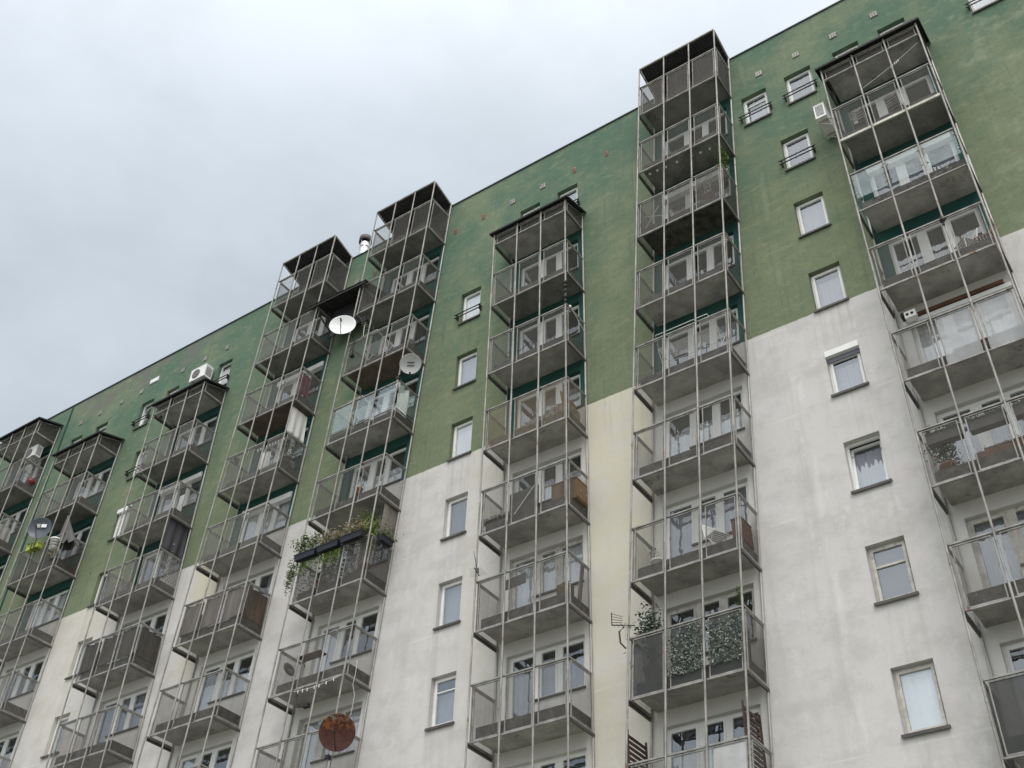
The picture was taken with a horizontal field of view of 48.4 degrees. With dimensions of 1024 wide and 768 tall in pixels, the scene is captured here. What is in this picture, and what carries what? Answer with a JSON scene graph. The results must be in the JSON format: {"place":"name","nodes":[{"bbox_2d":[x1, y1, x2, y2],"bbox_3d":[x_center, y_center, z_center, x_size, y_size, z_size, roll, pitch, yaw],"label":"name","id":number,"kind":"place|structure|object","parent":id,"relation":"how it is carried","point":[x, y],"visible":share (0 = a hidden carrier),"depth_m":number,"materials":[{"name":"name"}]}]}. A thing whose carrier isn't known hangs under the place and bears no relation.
{"place":"outdoors","nodes":[
{"label":"outdoors","id":0,"kind":"place"},
{"bbox_2d":[0,0,838,443],"label":"sky","id":1,"kind":"structure","parent":0,"point":[163,163],"materials":[{"name":"white"}]},
{"bbox_2d":[0,0,1023,767],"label":"apartment building","id":2,"kind":"structure","parent":0,"point":[870,658],"depth_m":30.38,"materials":[{"name":"paint"}]},
{"bbox_2d":[0,734,17,767],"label":"balcony window","id":3,"kind":"structure","parent":2,"relation":"in","point":[3,763],"depth_m":38.95,"materials":[{"name":"white plastic"}]},
{"bbox_2d":[0,658,44,703],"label":"balcony window","id":4,"kind":"structure","parent":2,"relation":"in","point":[22,670],"depth_m":40.89,"materials":[{"name":"white plastic"}]},
{"bbox_2d":[25,589,68,629],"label":"balcony window","id":5,"kind":"structure","parent":2,"relation":"in","point":[47,614],"depth_m":42.70,"materials":[{"name":"white plastic"}]},
{"bbox_2d":[40,715,69,758],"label":"window","id":6,"kind":"structure","parent":2,"relation":"in","point":[65,719],"depth_m":37.58,"materials":[{"name":"white plastic"}]},
{"bbox_2d":[72,468,110,499],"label":"balcony window","id":7,"kind":"structure","parent":2,"relation":"in","point":[98,488],"depth_m":46.24,"materials":[{"name":"white plastic"}]},
{"bbox_2d":[107,504,132,541],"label":"window","id":8,"kind":"structure","parent":2,"relation":"in","point":[119,512],"depth_m":43.06,"materials":[{"name":"white plastic"}]},
{"bbox_2d":[93,689,147,744],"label":"balcony window","id":9,"kind":"structure","parent":2,"relation":"in","point":[126,721],"depth_m":36.28,"materials":[{"name":"white plastic"}]},
{"bbox_2d":[131,402,152,430],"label":"window","id":10,"kind":"structure","parent":2,"relation":"in","point":[146,415],"depth_m":46.97,"materials":[{"name":"white plastic"}]},
{"bbox_2d":[138,550,179,583],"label":"balcony window","id":11,"kind":"structure","parent":2,"relation":"in","point":[148,561],"depth_m":40.18,"materials":[{"name":"white plastic"}]},
{"bbox_2d":[157,471,202,514],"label":"balcony window","id":12,"kind":"structure","parent":2,"relation":"in","point":[189,499],"depth_m":41.76,"materials":[{"name":"white plastic"}]},
{"bbox_2d":[175,417,216,450],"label":"balcony window","id":13,"kind":"structure","parent":2,"relation":"in","point":[199,439],"depth_m":43.58,"materials":[{"name":"white plastic"}]},
{"bbox_2d":[189,363,213,383],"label":"air conditioner","id":14,"kind":"object","parent":2,"relation":"attached to","point":[202,371],"visible":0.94,"depth_m":45.01,"materials":[{"name":"white plastic"}]},
{"bbox_2d":[179,743,231,767],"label":"balcony window","id":15,"kind":"structure","parent":2,"relation":"in","point":[193,760],"depth_m":32.78,"materials":[{"name":"white plastic"}]},
{"bbox_2d":[193,652,253,712],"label":"balcony window","id":16,"kind":"structure","parent":2,"relation":"in","point":[235,686],"depth_m":34.21,"materials":[{"name":"white plastic"}]},
{"bbox_2d":[217,570,273,623],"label":"balcony window","id":17,"kind":"structure","parent":2,"relation":"in","point":[257,580],"depth_m":36.05,"materials":[{"name":"white plastic"}]},
{"bbox_2d":[239,491,292,542],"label":"balcony window","id":18,"kind":"structure","parent":2,"relation":"in","point":[275,521],"depth_m":37.74,"materials":[{"name":"white plastic"}]},
{"bbox_2d":[258,428,307,469],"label":"balcony window","id":19,"kind":"structure","parent":2,"relation":"in","point":[299,448],"depth_m":39.39,"materials":[{"name":"white plastic"}]},
{"bbox_2d":[276,361,323,402],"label":"balcony window","id":20,"kind":"structure","parent":2,"relation":"in","point":[317,367],"depth_m":41.41,"materials":[{"name":"white plastic"}]},
{"bbox_2d":[293,316,329,341],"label":"balcony window","id":21,"kind":"structure","parent":2,"relation":"in","point":[322,331],"depth_m":43.02,"materials":[{"name":"white plastic"}]},
{"bbox_2d":[294,704,361,767],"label":"balcony window","id":22,"kind":"structure","parent":2,"relation":"in","point":[317,752],"depth_m":30.42,"materials":[{"name":"white plastic"}]},
{"bbox_2d":[313,609,377,673],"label":"balcony window","id":23,"kind":"structure","parent":2,"relation":"in","point":[337,639],"depth_m":32.19,"materials":[{"name":"white plastic"}]},
{"bbox_2d":[349,447,405,497],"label":"balcony window","id":24,"kind":"structure","parent":2,"relation":"in","point":[390,477],"depth_m":35.60,"materials":[{"name":"white plastic"}]},
{"bbox_2d":[365,378,417,419],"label":"balcony window","id":25,"kind":"structure","parent":2,"relation":"in","point":[387,395],"depth_m":37.50,"materials":[{"name":"white plastic"}]},
{"bbox_2d":[378,315,428,354],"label":"balcony window","id":26,"kind":"structure","parent":2,"relation":"in","point":[398,332],"depth_m":39.27,"materials":[{"name":"white plastic"}]},
{"bbox_2d":[391,257,438,292],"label":"balcony window","id":27,"kind":"structure","parent":2,"relation":"in","point":[430,278],"depth_m":40.95,"materials":[{"name":"white plastic"}]},
{"bbox_2d":[424,674,455,731],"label":"window","id":28,"kind":"structure","parent":2,"relation":"in","point":[443,706],"depth_m":28.66,"materials":[{"name":"white plastic"}]},
{"bbox_2d":[432,580,461,630],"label":"window","id":29,"kind":"structure","parent":2,"relation":"in","point":[450,598],"depth_m":30.57,"materials":[{"name":"white plastic"}]},
{"bbox_2d":[440,495,467,540],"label":"window","id":30,"kind":"structure","parent":2,"relation":"in","point":[456,520],"depth_m":32.40,"materials":[{"name":"white plastic"}]},
{"bbox_2d":[446,420,472,461],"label":"window","id":31,"kind":"structure","parent":2,"relation":"in","point":[463,432],"depth_m":34.19,"materials":[{"name":"white plastic"}]},
{"bbox_2d":[452,352,476,389],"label":"window","id":32,"kind":"structure","parent":2,"relation":"in","point":[467,370],"depth_m":36.08,"materials":[{"name":"white plastic"}]},
{"bbox_2d":[454,290,481,325],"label":"window","id":33,"kind":"structure","parent":2,"relation":"in","point":[472,305],"depth_m":37.78,"materials":[{"name":"white plastic"}]},
{"bbox_2d":[508,637,585,718],"bbox_3d":[0.833,7.186,26.946,2.270,2.130,0.308,-23,-47,26],"label":"balcony window","id":34,"kind":"structure","parent":2,"relation":"in","point":[552,680],"depth_m":27.27,"materials":[{"name":"white plastic"}]},
{"bbox_2d":[511,538,583,609],"bbox_3d":[0.908,5.075,28.785,2.270,2.130,0.308,-23,-47,26],"label":"balcony window","id":35,"kind":"structure","parent":2,"relation":"in","point":[552,571],"depth_m":29.14,"materials":[{"name":"white plastic"}]},
{"bbox_2d":[515,451,581,504],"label":"balcony window","id":36,"kind":"structure","parent":2,"relation":"in","point":[546,489],"depth_m":30.94,"materials":[{"name":"white plastic"}]},
{"bbox_2d":[517,374,580,427],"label":"balcony window","id":37,"kind":"structure","parent":2,"relation":"in","point":[574,395],"depth_m":32.89,"materials":[{"name":"white plastic"}]},
{"bbox_2d":[519,305,579,354],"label":"balcony window","id":38,"kind":"structure","parent":2,"relation":"in","point":[559,317],"depth_m":34.80,"materials":[{"name":"white plastic"}]},
{"bbox_2d":[521,243,578,286],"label":"balcony window","id":39,"kind":"structure","parent":2,"relation":"in","point":[559,255],"depth_m":36.64,"materials":[{"name":"white plastic"}]},
{"bbox_2d":[517,750,586,767],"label":"balcony window","id":40,"kind":"structure","parent":2,"relation":"in","point":[559,762],"depth_m":25.61,"materials":[{"name":"white plastic"}]},
{"bbox_2d":[665,111,727,155],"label":"balcony window","id":41,"kind":"structure","parent":2,"relation":"in","point":[705,125],"depth_m":36.11,"materials":[{"name":"white plastic"}]},
{"bbox_2d":[665,235,735,289],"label":"balcony window","id":42,"kind":"structure","parent":2,"relation":"in","point":[709,250],"depth_m":32.51,"materials":[{"name":"white plastic"}]},
{"bbox_2d":[665,308,739,368],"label":"balcony window","id":43,"kind":"structure","parent":2,"relation":"in","point":[734,325],"depth_m":30.57,"materials":[{"name":"white plastic"}]},
{"bbox_2d":[666,389,744,457],"bbox_3d":[4.826,1.312,28.570,2.392,2.130,0.308,-23,-47,26],"label":"balcony window","id":44,"kind":"structure","parent":2,"relation":"in","point":[719,428],"depth_m":28.83,"materials":[{"name":"white plastic"}]},
{"bbox_2d":[666,481,750,559],"bbox_3d":[4.598,3.489,26.814,2.392,2.130,0.308,-23,-47,26],"label":"balcony window","id":45,"kind":"structure","parent":2,"relation":"in","point":[684,528],"depth_m":27.21,"materials":[{"name":"white plastic"}]},
{"bbox_2d":[666,586,754,675],"bbox_3d":[4.354,5.651,25.041,2.392,2.130,0.255,-23,-47,26],"label":"balcony window","id":46,"kind":"structure","parent":2,"relation":"in","point":[723,600],"depth_m":25.66,"materials":[{"name":"white plastic"}]},
{"bbox_2d":[667,707,763,767],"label":"balcony window","id":47,"kind":"structure","parent":2,"relation":"in","point":[695,760],"depth_m":23.87,"materials":[{"name":"white plastic"}]},
{"bbox_2d":[738,92,771,127],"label":"window","id":48,"kind":"structure","parent":2,"relation":"in","point":[763,111],"depth_m":34.92,"materials":[{"name":"white plastic"}]},
{"bbox_2d":[778,133,815,171],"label":"window","id":49,"kind":"structure","parent":2,"relation":"in","point":[801,152],"depth_m":32.74,"materials":[{"name":"white plastic"}]},
{"bbox_2d":[782,69,817,105],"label":"window","id":50,"kind":"structure","parent":2,"relation":"in","point":[803,87],"depth_m":34.34,"materials":[{"name":"white plastic"}]},
{"bbox_2d":[796,195,830,238],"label":"window","id":51,"kind":"structure","parent":2,"relation":"in","point":[811,219],"depth_m":30.96,"materials":[{"name":"white plastic"}]},
{"bbox_2d":[810,265,848,312],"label":"window","id":52,"kind":"structure","parent":2,"relation":"in","point":[832,292],"depth_m":29.08,"materials":[{"name":"white plastic"}]},
{"bbox_2d":[824,340,868,396],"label":"window","id":53,"kind":"structure","parent":2,"relation":"in","point":[850,377],"depth_m":27.29,"materials":[{"name":"white plastic"}]},
{"bbox_2d":[846,435,892,493],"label":"window","id":54,"kind":"structure","parent":2,"relation":"in","point":[869,469],"depth_m":25.43,"materials":[{"name":"white plastic"}]},
{"bbox_2d":[850,74,934,123],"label":"balcony window","id":55,"kind":"structure","parent":2,"relation":"in","point":[882,109],"depth_m":31.63,"materials":[{"name":"white plastic"}]},
{"bbox_2d":[867,539,918,605],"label":"window","id":56,"kind":"structure","parent":2,"relation":"in","point":[893,578],"depth_m":23.59,"materials":[{"name":"clear glass"}]},
{"bbox_2d":[866,132,959,196],"bbox_3d":[10.426,-5.251,29.336,2.270,2.130,0.308,-23,-47,26],"label":"balcony window","id":57,"kind":"structure","parent":2,"relation":"in","point":[905,167],"depth_m":29.78,"materials":[{"name":"glass"}]},
{"bbox_2d":[893,662,950,738],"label":"window","id":58,"kind":"structure","parent":2,"relation":"in","point":[917,687],"depth_m":21.72,"materials":[{"name":"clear glass"}]},
{"bbox_2d":[888,207,986,274],"bbox_3d":[10.337,-3.156,27.481,2.270,2.130,0.255,-23,-47,26],"label":"balcony window","id":59,"kind":"structure","parent":2,"relation":"in","point":[922,237],"depth_m":27.95,"materials":[{"name":"white plastic"}]},
{"bbox_2d":[912,303,987,363],"bbox_3d":[10.277,-1.031,25.659,2.270,2.130,0.308,-23,-47,26],"label":"balcony window","id":60,"kind":"structure","parent":2,"relation":"in","point":[922,337],"depth_m":26.29,"materials":[{"name":"white plastic"}]},
{"bbox_2d":[936,386,1023,464],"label":"balcony window","id":61,"kind":"structure","parent":2,"relation":"in","point":[995,436],"depth_m":24.22,"materials":[{"name":"white plastic"}]},
{"bbox_2d":[964,0,1000,13],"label":"window","id":62,"kind":"structure","parent":2,"relation":"in","point":[976,5],"depth_m":31.71,"materials":[{"name":"white plastic"}]},
{"bbox_2d":[966,505,1023,588],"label":"balcony window","id":63,"kind":"structure","parent":2,"relation":"in","point":[1013,540],"depth_m":22.55,"materials":[{"name":"glass"}]},
{"bbox_2d":[1001,641,1023,675],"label":"balcony window","id":64,"kind":"structure","parent":2,"relation":"in","point":[1006,649],"depth_m":21.18,"materials":[{"name":"white plastic"}]},
{"bbox_2d":[509,485,538,514],"bbox_3d":[0.293,3.062,29.720,0.900,0.780,0.110,-23,-47,26],"label":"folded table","id":65,"kind":"object","parent":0,"point":[524,499],"visible":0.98,"depth_m":29.74,"materials":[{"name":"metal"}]},
{"bbox_2d":[702,525,728,545],"bbox_3d":[4.618,3.476,25.859,0.400,0.911,0.516,19,-44,-18],"label":"chair","id":66,"kind":"object","parent":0,"point":[714,534],"visible":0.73,"depth_m":25.83,"materials":[{"name":"white plastic"}]},
{"label":"ground","id":67,"kind":"structure","parent":0,"visible":0},
{"bbox_2d":[0,417,63,581],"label":"balcony tower","id":68,"kind":"structure","parent":67,"relation":"on","point":[17,444],"depth_m":49.87,"materials":[{"name":"metal"}]},
{"bbox_2d":[24,444,43,471],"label":"air conditioner","id":69,"kind":"object","parent":68,"relation":"attached to","point":[33,453],"visible":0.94,"depth_m":49.75,"materials":[{"name":"white plastic"}]},
{"bbox_2d":[0,431,124,767],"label":"balcony tower","id":70,"kind":"structure","parent":67,"relation":"on","point":[32,575],"depth_m":43.06,"materials":[{"name":"metal"}]},
{"bbox_2d":[27,518,51,543],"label":"satellite dish","id":71,"kind":"object","parent":70,"relation":"attached to","point":[39,528],"visible":0.99,"depth_m":43.65,"materials":[{"name":"paint"}]},
{"bbox_2d":[49,515,77,559],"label":"parasol","id":72,"kind":"object","parent":70,"relation":"on","point":[69,535],"visible":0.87,"depth_m":42.76,"materials":[{"name":"fabric"}]},
{"bbox_2d":[45,377,228,767],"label":"balcony tower","id":73,"kind":"structure","parent":67,"relation":"on","point":[97,673],"depth_m":38.17,"materials":[{"name":"metal"}]},
{"bbox_2d":[154,552,179,585],"bbox_3d":[-11.556,6.017,38.452,0.202,1.451,0.905,-32,-51,33],"label":"trellis","id":74,"kind":"object","parent":73,"relation":"attached to","point":[168,566],"visible":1,"depth_m":38.32,"materials":[{"name":"grey paint"}]},
{"bbox_2d":[161,517,187,559],"bbox_3d":[-11.531,5.244,39.100,0.135,1.400,0.870,-23,-47,26],"label":"tarpaulin","id":75,"kind":"object","parent":73,"relation":"hanging from","point":[174,539],"visible":1,"depth_m":39.06,"materials":[{"name":"fabric"}]},
{"bbox_2d":[136,235,352,767],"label":"balcony tower","id":76,"kind":"structure","parent":67,"relation":"on","point":[198,636],"depth_m":36.65,"materials":[{"name":"metal"}]},
{"bbox_2d":[287,407,306,442],"bbox_3d":[-7.247,1.360,38.519,0.103,1.120,0.760,-23,-47,26],"label":"towel","id":77,"kind":"object","parent":76,"relation":"hanging from","point":[296,426],"visible":1,"depth_m":38.51,"materials":[{"name":"fabric"}]},
{"bbox_2d":[297,372,310,398],"bbox_3d":[-7.205,0.040,39.592,0.103,0.920,0.460,-23,-47,26],"label":"red cloth","id":78,"kind":"object","parent":76,"relation":"hanging from","point":[304,387],"visible":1,"depth_m":39.59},
{"bbox_2d":[250,180,451,767],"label":"balcony tower","id":79,"kind":"structure","parent":67,"relation":"on","point":[357,582],"depth_m":34.50,"materials":[{"name":"metal"}]},
{"bbox_2d":[288,530,324,574],"bbox_3d":[-6.022,4.922,33.245,1.307,1.380,0.587,-23,-47,26],"label":"flower box","id":80,"kind":"object","parent":79,"relation":"attached to","point":[305,554],"visible":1,"depth_m":33.16,"materials":[{"name":"black plastic"}]},
{"bbox_2d":[312,527,341,565],"bbox_3d":[-5.308,4.718,32.714,1.154,1.253,0.523,-19,-45,22],"label":"flower box","id":81,"kind":"object","parent":79,"relation":"attached to","point":[325,546],"visible":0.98,"depth_m":32.70,"materials":[{"name":"black plastic"}]},
{"bbox_2d":[319,713,355,759],"bbox_3d":[-4.396,8.606,28.033,1.011,0.877,0.646,-32,-51,33],"label":"satellite dish","id":82,"kind":"object","parent":79,"relation":"attached to","point":[337,731],"visible":1,"depth_m":28.01,"materials":[{"name":"brown metal"}]},
{"bbox_2d":[329,315,355,357],"bbox_3d":[-5.549,-1.735,38.162,1.042,1.407,0.593,27,-47,-26],"label":"satellite dish","id":83,"kind":"object","parent":79,"relation":"attached to","point":[343,324],"visible":1,"depth_m":38.35,"materials":[{"name":"white paint"}]},
{"bbox_2d":[309,279,386,337],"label":"awning","id":84,"kind":"object","parent":79,"relation":"attached to","point":[341,303],"visible":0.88,"depth_m":41.03,"materials":[{"name":"black metal"}]},
{"bbox_2d":[337,515,373,544],"bbox_3d":[-4.491,4.090,32.528,1.195,0.804,0.615,-23,-47,26],"label":"flower box","id":85,"kind":"object","parent":79,"relation":"attached to","point":[353,534],"visible":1,"depth_m":32.38,"materials":[{"name":"black plastic"}]},
{"bbox_2d":[358,506,387,568],"bbox_3d":[-4.101,4.465,32.666,0.899,2.285,0.837,23,-45,-23],"label":"potted plant","id":86,"kind":"object","parent":79,"relation":"on","point":[373,529],"visible":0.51,"depth_m":32.87,"materials":[{"name":"green plant"}]},
{"bbox_2d":[379,502,397,538],"bbox_3d":[-3.588,4.065,33.130,0.131,1.420,0.610,-23,-47,26],"label":"board screen","id":87,"kind":"object","parent":79,"relation":"attached to","point":[390,513],"visible":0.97,"depth_m":33.21,"materials":[{"name":"grey paint"}]},
{"bbox_2d":[377,524,403,547],"bbox_3d":[-3.550,4.363,32.598,0.668,0.574,0.770,-23,-47,26],"label":"flower box","id":88,"kind":"object","parent":79,"relation":"attached to","point":[385,539],"visible":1,"depth_m":32.40,"materials":[{"name":"black plastic"}]},
{"bbox_2d":[396,390,409,414],"bbox_3d":[-3.494,0.696,36.181,0.453,1.250,0.162,-16,-44,19],"label":"laundry","id":89,"kind":"object","parent":79,"relation":"hanging from","point":[402,401],"visible":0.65,"depth_m":36.32,"materials":[{"name":"fabric"}]},
{"bbox_2d":[396,353,420,379],"bbox_3d":[-3.300,-0.524,35.500,0.985,0.671,0.501,-23,-47,26],"label":"satellite dish","id":90,"kind":"object","parent":79,"relation":"attached to","point":[410,364],"visible":1,"depth_m":35.47,"materials":[{"name":"grey paint"}]},
{"bbox_2d":[464,195,594,767],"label":"balcony tower","id":91,"kind":"structure","parent":67,"relation":"on","point":[540,228],"depth_m":29.97,"materials":[{"name":"metal"}]},
{"bbox_2d":[505,573,525,590],"bbox_3d":[0.077,4.871,27.995,0.634,0.356,0.024,-23,-47,26],"label":"dark plaque","id":92,"kind":"object","parent":91,"relation":"hanging from","point":[518,580],"visible":1,"depth_m":27.98,"materials":[{"name":"metal"}]},
{"bbox_2d":[513,403,580,430],"bbox_3d":[0.912,1.007,31.323,1.889,0.461,0.730,-23,-47,26],"label":"junk heap","id":93,"kind":"object","parent":91,"relation":"on","point":[556,408],"visible":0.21,"depth_m":30.96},
{"bbox_2d":[551,476,586,507],"bbox_3d":[1.479,2.885,29.381,0.800,0.645,0.550,-23,-47,26],"label":"cabinet","id":94,"kind":"object","parent":91,"relation":"on","point":[578,490],"visible":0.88,"depth_m":29.22,"materials":[{"name":"brown wood"}]},
{"bbox_2d":[625,29,773,767],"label":"balcony tower","id":95,"kind":"structure","parent":67,"relation":"on","point":[655,687],"depth_m":28.58,"materials":[{"name":"metal"}]},
{"bbox_2d":[627,729,647,767],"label":"slatted screen","id":96,"kind":"object","parent":95,"relation":"attached to","point":[645,753],"visible":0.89,"depth_m":23.76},
{"bbox_2d":[627,603,669,644],"bbox_3d":[3.039,5.604,24.937,1.121,2.002,0.746,-23,-47,26],"label":"potted plant","id":97,"kind":"object","parent":95,"relation":"on","point":[651,626],"visible":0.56,"depth_m":25.16,"materials":[{"name":"green plant"}]},
{"bbox_2d":[655,314,725,361],"bbox_3d":[4.687,-0.813,29.633,1.722,1.132,1.118,-23,-47,26],"label":"drying rack","id":98,"kind":"object","parent":95,"relation":"on","point":[693,340],"visible":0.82,"depth_m":29.86,"materials":[{"name":"white metal"}]},
{"bbox_2d":[668,609,742,676],"bbox_3d":[4.011,5.398,23.747,1.814,1.144,0.136,-23,-47,26],"label":"leaf netting","id":99,"kind":"object","parent":95,"relation":"attached to","point":[720,636],"visible":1,"depth_m":23.72,"materials":[{"name":"plant"}]},
{"bbox_2d":[730,516,753,550],"bbox_3d":[5.177,3.407,25.595,0.300,0.685,0.530,-23,-47,26],"label":"cabinet","id":100,"kind":"object","parent":95,"relation":"on","point":[747,538],"visible":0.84,"depth_m":25.51,"materials":[{"name":"red wood"}]},
{"bbox_2d":[741,700,766,767],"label":"slatted screen","id":101,"kind":"object","parent":95,"relation":"attached to","point":[761,740],"visible":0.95,"depth_m":22.49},
{"bbox_2d":[814,17,1023,767],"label":"balcony tower","id":102,"kind":"structure","parent":67,"relation":"on","point":[969,358],"depth_m":25.40,"materials":[{"name":"metal"}]},
{"bbox_2d":[813,102,841,138],"bbox_3d":[8.767,-7.208,31.650,0.455,0.970,0.820,-23,-47,26],"label":"air conditioner","id":103,"kind":"object","parent":102,"relation":"attached to","point":[823,116],"visible":0.97,"depth_m":31.59,"materials":[{"name":"white plastic"}]},
{"bbox_2d":[848,106,867,129],"bbox_3d":[9.411,-6.957,30.749,0.400,0.904,0.506,-23,-47,26],"label":"chair","id":104,"kind":"object","parent":102,"relation":"on","point":[859,124],"visible":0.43,"depth_m":30.75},
{"bbox_2d":[924,416,963,449],"bbox_3d":[8.905,1.001,23.520,0.779,0.466,0.279,-23,-47,26],"label":"planter","id":105,"kind":"object","parent":102,"relation":"attached to","point":[950,434],"visible":0.91,"depth_m":23.41,"materials":[{"name":"metal"}]},
{"bbox_2d":[924,422,969,470],"bbox_3d":[8.911,1.368,23.571,0.760,1.423,0.839,13,-42,-12],"label":"conifer","id":106,"kind":"object","parent":102,"relation":"on","point":[942,451],"visible":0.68,"depth_m":23.36,"materials":[{"name":"green plant"}]},
{"bbox_2d":[954,228,977,250],"bbox_3d":[10.576,-3.232,26.451,0.510,0.905,0.400,12,-42,-11],"label":"chair","id":107,"kind":"object","parent":102,"relation":"on","point":[964,240],"visible":0.66,"depth_m":26.40,"materials":[{"name":"white plastic"}]},
{"bbox_2d":[967,406,1009,435],"bbox_3d":[9.629,0.689,23.129,0.777,0.460,0.318,-23,-47,26],"label":"planter","id":108,"kind":"object","parent":102,"relation":"attached to","point":[988,421],"visible":0.98,"depth_m":23.02,"materials":[{"name":"metal"}]},
{"bbox_2d":[975,435,1023,457],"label":"planter","id":109,"kind":"object","parent":102,"relation":"on","point":[998,448],"visible":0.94,"depth_m":22.59,"materials":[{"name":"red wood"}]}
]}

